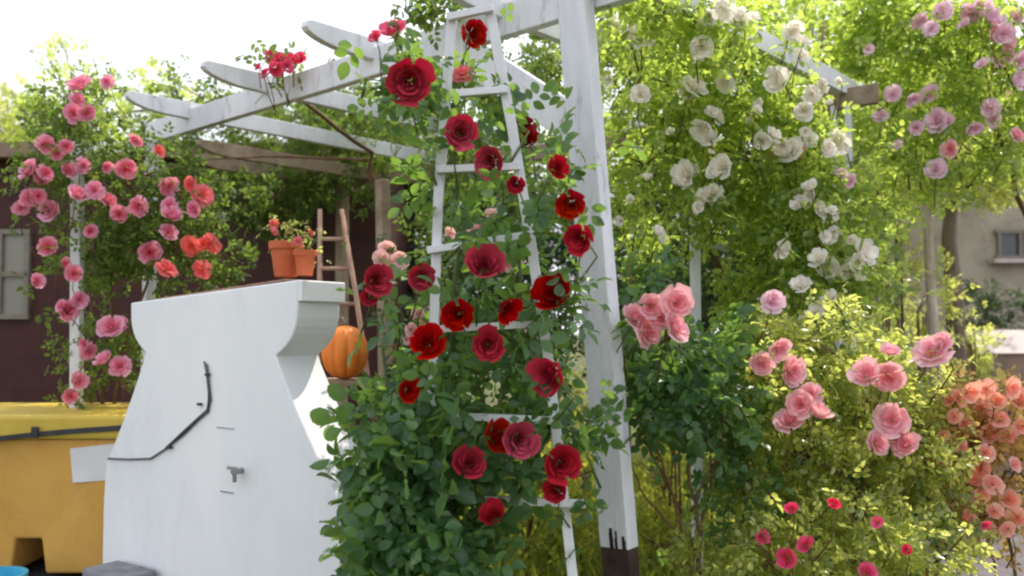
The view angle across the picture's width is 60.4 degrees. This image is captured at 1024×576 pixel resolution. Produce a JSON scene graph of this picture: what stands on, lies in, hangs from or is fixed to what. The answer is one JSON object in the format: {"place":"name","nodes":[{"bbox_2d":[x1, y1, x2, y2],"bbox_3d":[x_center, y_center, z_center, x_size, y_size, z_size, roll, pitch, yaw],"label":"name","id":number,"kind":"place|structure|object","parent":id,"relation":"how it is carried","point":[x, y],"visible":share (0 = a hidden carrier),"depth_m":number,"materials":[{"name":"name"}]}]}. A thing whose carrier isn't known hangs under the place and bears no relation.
{"place":"outdoors","nodes":[
{"label":"outdoors","id":0,"kind":"place"},
{"bbox_2d":[0,0,1023,333],"label":"sky","id":1,"kind":"structure","parent":0,"point":[128,32],"materials":[{"name":"white"}]},
{"bbox_2d":[417,334,946,575],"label":"ground","id":2,"kind":"structure","parent":0,"point":[580,362],"depth_m":18.64,"materials":[{"name":"soil"}]},
{"bbox_2d":[0,566,27,575],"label":"bucket","id":3,"kind":"object","parent":2,"relation":"on","point":[13,571],"visible":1,"depth_m":3.81,"materials":[{"name":"blue plastic"}]},
{"bbox_2d":[0,72,39,141],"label":"tree","id":4,"kind":"object","parent":2,"relation":"on","point":[7,118],"visible":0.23,"depth_m":11.52,"materials":[{"name":"green plant"}]},
{"bbox_2d":[0,403,129,575],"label":"yellow container","id":5,"kind":"object","parent":2,"relation":"on","point":[53,460],"visible":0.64,"depth_m":4.03,"materials":[{"name":"plastic"}]},
{"bbox_2d":[0,33,217,141],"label":"tree","id":6,"kind":"object","parent":2,"relation":"on","point":[127,108],"visible":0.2,"depth_m":8.74,"materials":[{"name":"green plant"}]},
{"bbox_2d":[82,560,155,575],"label":"stone block","id":7,"kind":"structure","parent":2,"relation":"on","point":[117,568],"depth_m":3.48,"materials":[{"name":"grey stone"}]},
{"bbox_2d":[0,41,259,409],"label":"climbing rose","id":8,"kind":"object","parent":2,"relation":"on","point":[160,226],"visible":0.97,"depth_m":4.36,"materials":[{"name":"pink plant"}]},
{"bbox_2d":[0,142,420,454],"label":"shed","id":9,"kind":"structure","parent":2,"relation":"on","point":[25,361],"depth_m":7.61,"materials":[{"name":"brown wood"}]},
{"bbox_2d":[0,229,32,318],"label":"window","id":10,"kind":"structure","parent":9,"relation":"in","point":[15,253],"depth_m":7.59,"materials":[{"name":"white glass"}]},
{"bbox_2d":[103,279,357,575],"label":"masonry hearth","id":11,"kind":"object","parent":2,"relation":"on","point":[219,447],"visible":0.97,"depth_m":3.30,"materials":[{"name":"paint"}]},
{"bbox_2d":[256,216,309,277],"bbox_3d":[-0.863,-0.156,3.378,0.193,0.231,0.158,2,-3,-36],"label":"flower pot","id":12,"kind":"object","parent":11,"relation":"on","point":[283,260],"visible":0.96,"depth_m":3.32,"materials":[{"name":"ceramic"}]},
{"bbox_2d":[284,220,331,275],"bbox_3d":[-0.778,-0.149,3.294,0.166,0.209,0.180,-1,-3,15],"label":"flower pot","id":13,"kind":"object","parent":11,"relation":"on","point":[305,262],"visible":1,"depth_m":3.26,"materials":[{"name":"ceramic"}]},
{"bbox_2d":[195,99,477,219],"bbox_3d":[-2.271,-0.235,12.051,4.846,4.615,2.825,0,-3,0],"label":"tree","id":14,"kind":"object","parent":2,"relation":"on","point":[340,125],"depth_m":11.79,"materials":[{"name":"green plant"}]},
{"bbox_2d":[317,209,372,426],"bbox_3d":[-0.689,0.646,4.077,0.553,2.104,0.518,0,-3,0],"label":"ladder","id":15,"kind":"object","parent":2,"relation":"on","point":[350,268],"visible":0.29,"depth_m":4.28,"materials":[{"name":"brown wood"}]},
{"bbox_2d":[121,0,574,363],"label":"rambling rose","id":16,"kind":"object","parent":2,"relation":"on","point":[349,123],"visible":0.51,"depth_m":5.95,"materials":[{"name":"green plant"}]},
{"bbox_2d":[327,378,385,423],"bbox_3d":[-0.744,1.048,3.935,0.340,1.276,0.260,0,-3,0],"label":"plant shelf","id":17,"kind":"object","parent":2,"relation":"on","point":[345,382],"visible":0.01,"depth_m":3.83,"materials":[{"name":"brown wood"}]},
{"bbox_2d":[321,317,367,378],"bbox_3d":[-0.744,0.266,3.922,0.202,0.278,0.208,0,-3,0],"label":"pumpkin","id":18,"kind":"object","parent":17,"relation":"on","point":[338,349],"visible":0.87,"depth_m":3.85,"materials":[{"name":"orange plant"}]},
{"bbox_2d":[340,181,584,467],"bbox_3d":[-0.195,0.602,3.543,0.997,2.133,1.057,0,-3,0],"label":"shrub rose","id":19,"kind":"object","parent":2,"relation":"on","point":[388,253],"visible":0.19,"depth_m":3.54,"materials":[{"name":"green plant"}]},
{"bbox_2d":[69,0,878,575],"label":"pergola","id":20,"kind":"object","parent":2,"relation":"on","point":[569,26],"visible":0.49,"depth_m":3.78,"materials":[{"name":"paint"}]},
{"bbox_2d":[309,0,646,575],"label":"climbing rose","id":21,"kind":"object","parent":2,"relation":"on","point":[399,517],"visible":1,"depth_m":2.54,"materials":[{"name":"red plant"}]},
{"bbox_2d":[377,120,632,392],"bbox_3d":[-0.300,-0.096,10.048,3.507,4.153,2.523,0,-3,0],"label":"tree","id":22,"kind":"object","parent":2,"relation":"on","point":[559,256],"visible":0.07,"depth_m":9.58,"materials":[{"name":"green plant"}]},
{"bbox_2d":[425,3,585,575],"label":"trellis","id":23,"kind":"object","parent":2,"relation":"on","point":[436,249],"visible":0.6,"depth_m":2.68,"materials":[{"name":"white paint"}]},
{"bbox_2d":[474,340,726,575],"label":"bush","id":24,"kind":"object","parent":2,"relation":"on","point":[551,538],"visible":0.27,"depth_m":5.31,"materials":[{"name":"green plant"}]},
{"bbox_2d":[525,0,841,456],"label":"tree","id":25,"kind":"object","parent":2,"relation":"on","point":[634,74],"visible":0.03,"depth_m":10.34,"materials":[{"name":"green plant"}]},
{"bbox_2d":[565,181,827,542],"bbox_3d":[1.283,0.519,5.822,1.930,2.514,1.272,0,-3,0],"label":"bush","id":26,"kind":"object","parent":2,"relation":"on","point":[709,300],"visible":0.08,"depth_m":5.74,"materials":[{"name":"green plant"}]},
{"bbox_2d":[583,246,809,575],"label":"rose bush","id":27,"kind":"object","parent":2,"relation":"on","point":[653,317],"visible":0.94,"depth_m":3.00,"materials":[{"name":"green plant"}]},
{"bbox_2d":[606,73,879,531],"bbox_3d":[1.546,0.084,6.544,2.259,3.452,1.218,0,-3,0],"label":"bush","id":28,"kind":"object","parent":2,"relation":"on","point":[659,210],"visible":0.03,"depth_m":6.54,"materials":[{"name":"green plant"}]},
{"bbox_2d":[554,0,945,575],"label":"climbing rose","id":29,"kind":"object","parent":2,"relation":"on","point":[796,149],"visible":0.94,"depth_m":3.78,"materials":[{"name":"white plant"}]},
{"bbox_2d":[656,320,985,575],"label":"bush","id":30,"kind":"object","parent":2,"relation":"on","point":[713,529],"visible":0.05,"depth_m":3.75,"materials":[{"name":"green plant"}]},
{"bbox_2d":[657,460,1000,575],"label":"ground rose","id":31,"kind":"object","parent":2,"relation":"on","point":[787,553],"visible":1,"depth_m":2.85,"materials":[{"name":"green plant"}]},
{"bbox_2d":[707,282,997,575],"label":"rose bush","id":32,"kind":"object","parent":2,"relation":"on","point":[888,424],"visible":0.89,"depth_m":3.15,"materials":[{"name":"green plant"}]},
{"bbox_2d":[854,163,1001,534],"bbox_3d":[2.974,0.434,6.485,0.874,2.746,1.316,-2,-4,41],"label":"bush","id":33,"kind":"object","parent":2,"relation":"on","point":[970,338],"visible":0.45,"depth_m":6.39,"materials":[{"name":"green plant"}]},
{"bbox_2d":[909,357,1023,575],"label":"rose bush","id":34,"kind":"object","parent":2,"relation":"on","point":[995,430],"visible":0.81,"depth_m":3.30,"materials":[{"name":"pink plant"}]},
{"bbox_2d":[460,450,960,575],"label":"grass","id":35,"kind":"structure","parent":0,"point":[538,570],"depth_m":5.54,"materials":[{"name":"green plant"}]},
{"bbox_2d":[751,85,1023,393],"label":"house","id":36,"kind":"structure","parent":0,"point":[989,245],"depth_m":13.03,"materials":[{"name":"paint"}]},
{"bbox_2d":[988,230,1023,263],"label":"window","id":37,"kind":"structure","parent":36,"relation":"in","point":[1009,243],"depth_m":12.99,"materials":[{"name":"grey glass"}]},
{"bbox_2d":[816,444,1023,575],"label":"path","id":38,"kind":"structure","parent":0,"point":[1001,569],"depth_m":5.71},
{"bbox_2d":[732,0,1023,356],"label":"tree","id":39,"kind":"object","parent":38,"relation":"on","point":[855,155],"visible":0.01,"depth_m":11.44,"materials":[{"name":"green plant"}]},
{"bbox_2d":[792,0,1023,234],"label":"rambling rose","id":40,"kind":"object","parent":38,"relation":"on","point":[958,28],"visible":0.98,"depth_m":4.48,"materials":[{"name":"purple plant"}]},
{"bbox_2d":[833,290,1008,410],"bbox_3d":[3.837,0.872,9.098,2.674,2.120,1.231,0,-3,0],"label":"bush","id":41,"kind":"object","parent":38,"relation":"on","point":[983,368],"visible":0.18,"depth_m":9.05,"materials":[{"name":"green plant"}]},
{"bbox_2d":[852,48,1023,541],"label":"tree","id":42,"kind":"object","parent":38,"relation":"on","point":[1002,196],"visible":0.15,"depth_m":6.16,"materials":[{"name":"green plant"}]},
{"bbox_2d":[878,0,1023,523],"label":"tree","id":43,"kind":"object","parent":38,"relation":"on","point":[949,235],"visible":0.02,"depth_m":6.57,"materials":[{"name":"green plant"}]},
{"bbox_2d":[940,330,1023,469],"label":"garden wall","id":44,"kind":"structure","parent":38,"relation":"on","point":[1011,355],"depth_m":9.43,"materials":[{"name":"white paint"}]},
{"bbox_2d":[961,276,1023,329],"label":"shrub","id":45,"kind":"object","parent":38,"relation":"on","point":[991,304],"visible":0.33,"depth_m":11.34,"materials":[{"name":"green plant"}]}
]}

